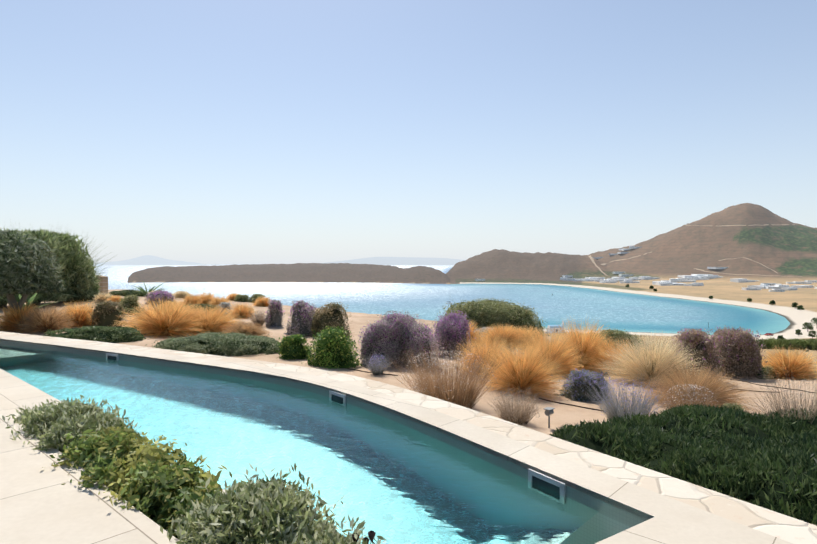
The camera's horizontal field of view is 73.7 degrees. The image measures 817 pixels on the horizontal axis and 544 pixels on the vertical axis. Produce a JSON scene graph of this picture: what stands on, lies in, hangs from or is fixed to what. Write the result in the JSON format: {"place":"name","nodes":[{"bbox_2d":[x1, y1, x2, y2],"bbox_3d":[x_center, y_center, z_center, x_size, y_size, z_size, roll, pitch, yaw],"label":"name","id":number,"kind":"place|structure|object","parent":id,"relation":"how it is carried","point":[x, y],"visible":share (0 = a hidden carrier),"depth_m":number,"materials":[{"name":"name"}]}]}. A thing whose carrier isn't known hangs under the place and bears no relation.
{"place":"outdoors","nodes":[
{"label":"outdoors","id":0,"kind":"place"},
{"bbox_2d":[94,255,205,264],"bbox_3d":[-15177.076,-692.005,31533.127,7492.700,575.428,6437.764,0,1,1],"label":"island","id":1,"kind":"structure","parent":0,"point":[148,260],"depth_m":30690.14,"materials":[{"name":"grey"}]},
{"bbox_2d":[323,257,464,264],"bbox_3d":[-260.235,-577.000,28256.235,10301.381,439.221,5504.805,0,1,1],"label":"island","id":2,"kind":"structure","parent":0,"point":[404,261],"depth_m":27285.64,"materials":[{"name":"grey"}]},
{"bbox_2d":[0,203,816,434],"bbox_3d":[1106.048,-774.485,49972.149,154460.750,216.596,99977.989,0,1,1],"label":"ground","id":3,"kind":"structure","parent":0,"point":[787,253],"depth_m":1229.64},
{"bbox_2d":[0,275,64,312],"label":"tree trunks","id":4,"kind":"object","parent":3,"relation":"on","point":[11,299],"visible":0.04,"depth_m":17.63,"materials":[{"name":"plant"}]},
{"bbox_2d":[0,407,178,543],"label":"terrace","id":5,"kind":"structure","parent":3,"relation":"on","point":[40,503],"depth_m":2.90,"materials":[{"name":"beige stone"}]},
{"bbox_2d":[95,275,107,294],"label":"stone wall","id":6,"kind":"structure","parent":3,"relation":"on","point":[103,283],"depth_m":32.12,"materials":[{"name":"beige stone"}]},
{"bbox_2d":[0,368,719,543],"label":"pool deck","id":7,"kind":"structure","parent":3,"relation":"on","point":[16,393],"depth_m":3.53,"materials":[{"name":"beige stone"}]},
{"bbox_2d":[0,339,652,543],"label":"pool shell","id":8,"kind":"object","parent":7,"relation":"on","point":[607,520],"visible":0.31,"depth_m":5.18,"materials":[{"name":"tile"}]},
{"bbox_2d":[0,344,598,543],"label":"pool water","id":9,"kind":"structure","parent":8,"relation":"in","point":[393,482],"depth_m":5.30,"materials":[{"name":"teal liquid"}]},
{"bbox_2d":[106,353,564,496],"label":"skimmer frames","id":10,"kind":"structure","parent":8,"relation":"attached to","point":[548,479],"depth_m":4.51,"materials":[{"name":"white plastic"}]},
{"bbox_2d":[108,355,559,493],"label":"skimmer holes","id":11,"kind":"object","parent":10,"relation":"in","point":[547,485],"visible":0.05,"depth_m":4.49,"materials":[{"name":"grey plastic"}]},
{"bbox_2d":[0,335,792,543],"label":"coping","id":12,"kind":"object","parent":8,"relation":"on","point":[710,526],"visible":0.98,"depth_m":4.82,"materials":[{"name":"beige stone"}]},
{"bbox_2d":[0,228,816,543],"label":"shrub leaves","id":13,"kind":"object","parent":3,"relation":"on","point":[188,500],"visible":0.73,"depth_m":6.48,"materials":[{"name":"green plant"}]},
{"bbox_2d":[352,531,375,543],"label":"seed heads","id":14,"kind":"object","parent":13,"relation":"attached to","point":[371,534],"visible":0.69,"depth_m":2.32,"materials":[{"name":"black plant"}]},
{"bbox_2d":[0,219,816,424],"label":"grass tufts","id":15,"kind":"object","parent":3,"relation":"on","point":[627,364],"visible":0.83,"depth_m":12.86,"materials":[{"name":"beige plant"}]},
{"bbox_2d":[0,331,816,543],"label":"crazy stone paving","id":16,"kind":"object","parent":3,"relation":"on","point":[778,525],"visible":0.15,"depth_m":4.79,"materials":[{"name":"stone"}]},
{"bbox_2d":[125,316,813,411],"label":"irrigation hoses","id":17,"kind":"object","parent":3,"relation":"on","point":[603,375],"visible":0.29,"depth_m":12.18,"materials":[{"name":"plastic"}]},
{"bbox_2d":[543,373,554,427],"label":"garden spots","id":18,"kind":"object","parent":3,"relation":"on","point":[549,411],"visible":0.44,"depth_m":8.26,"materials":[{"name":"silver metal"}]},
{"bbox_2d":[545,321,563,332],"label":"chapel","id":19,"kind":"structure","parent":3,"relation":"on","point":[549,329],"depth_m":317.04,"materials":[{"name":"white paint"}]},
{"bbox_2d":[549,325,562,327],"bbox_3d":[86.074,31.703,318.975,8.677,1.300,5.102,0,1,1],"label":"building","id":20,"kind":"structure","parent":19,"relation":"attached to","point":[555,326],"depth_m":317.34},
{"bbox_2d":[475,246,816,291],"bbox_3d":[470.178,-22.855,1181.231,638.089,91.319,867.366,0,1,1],"label":"village","id":21,"kind":"object","parent":3,"relation":"on","point":[779,287],"visible":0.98,"depth_m":1114.70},
{"bbox_2d":[556,254,812,331],"bbox_3d":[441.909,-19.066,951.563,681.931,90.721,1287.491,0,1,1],"label":"village openings","id":22,"kind":"object","parent":3,"relation":"on","point":[677,284],"visible":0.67,"depth_m":1113.33,"materials":[{"name":"grey"}]},
{"bbox_2d":[589,203,801,276],"bbox_3d":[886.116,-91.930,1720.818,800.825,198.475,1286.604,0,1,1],"label":"dirt tracks","id":23,"kind":"object","parent":3,"relation":"on","point":[591,258],"visible":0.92,"depth_m":1353.05,"materials":[{"name":"beige soil"}]},
{"bbox_2d":[625,284,816,349],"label":"trees","id":24,"kind":"object","parent":3,"relation":"on","point":[780,341],"visible":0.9,"depth_m":255.30,"materials":[{"name":"green plant"}]},
{"bbox_2d":[0,0,816,263],"label":"sky","id":25,"kind":"structure","parent":0,"point":[197,131],"materials":[{"name":"blue"}]},
{"bbox_2d":[92,264,789,334],"bbox_3d":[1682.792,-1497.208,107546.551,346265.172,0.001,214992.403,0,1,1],"label":"sea","id":26,"kind":"structure","parent":0,"point":[627,312],"depth_m":631.00,"materials":[{"name":"blue liquid"}]},
{"bbox_2d":[752,333,773,336],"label":"car","id":27,"kind":"object","parent":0,"point":[756,334],"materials":[{"name":"metal"}]}
]}

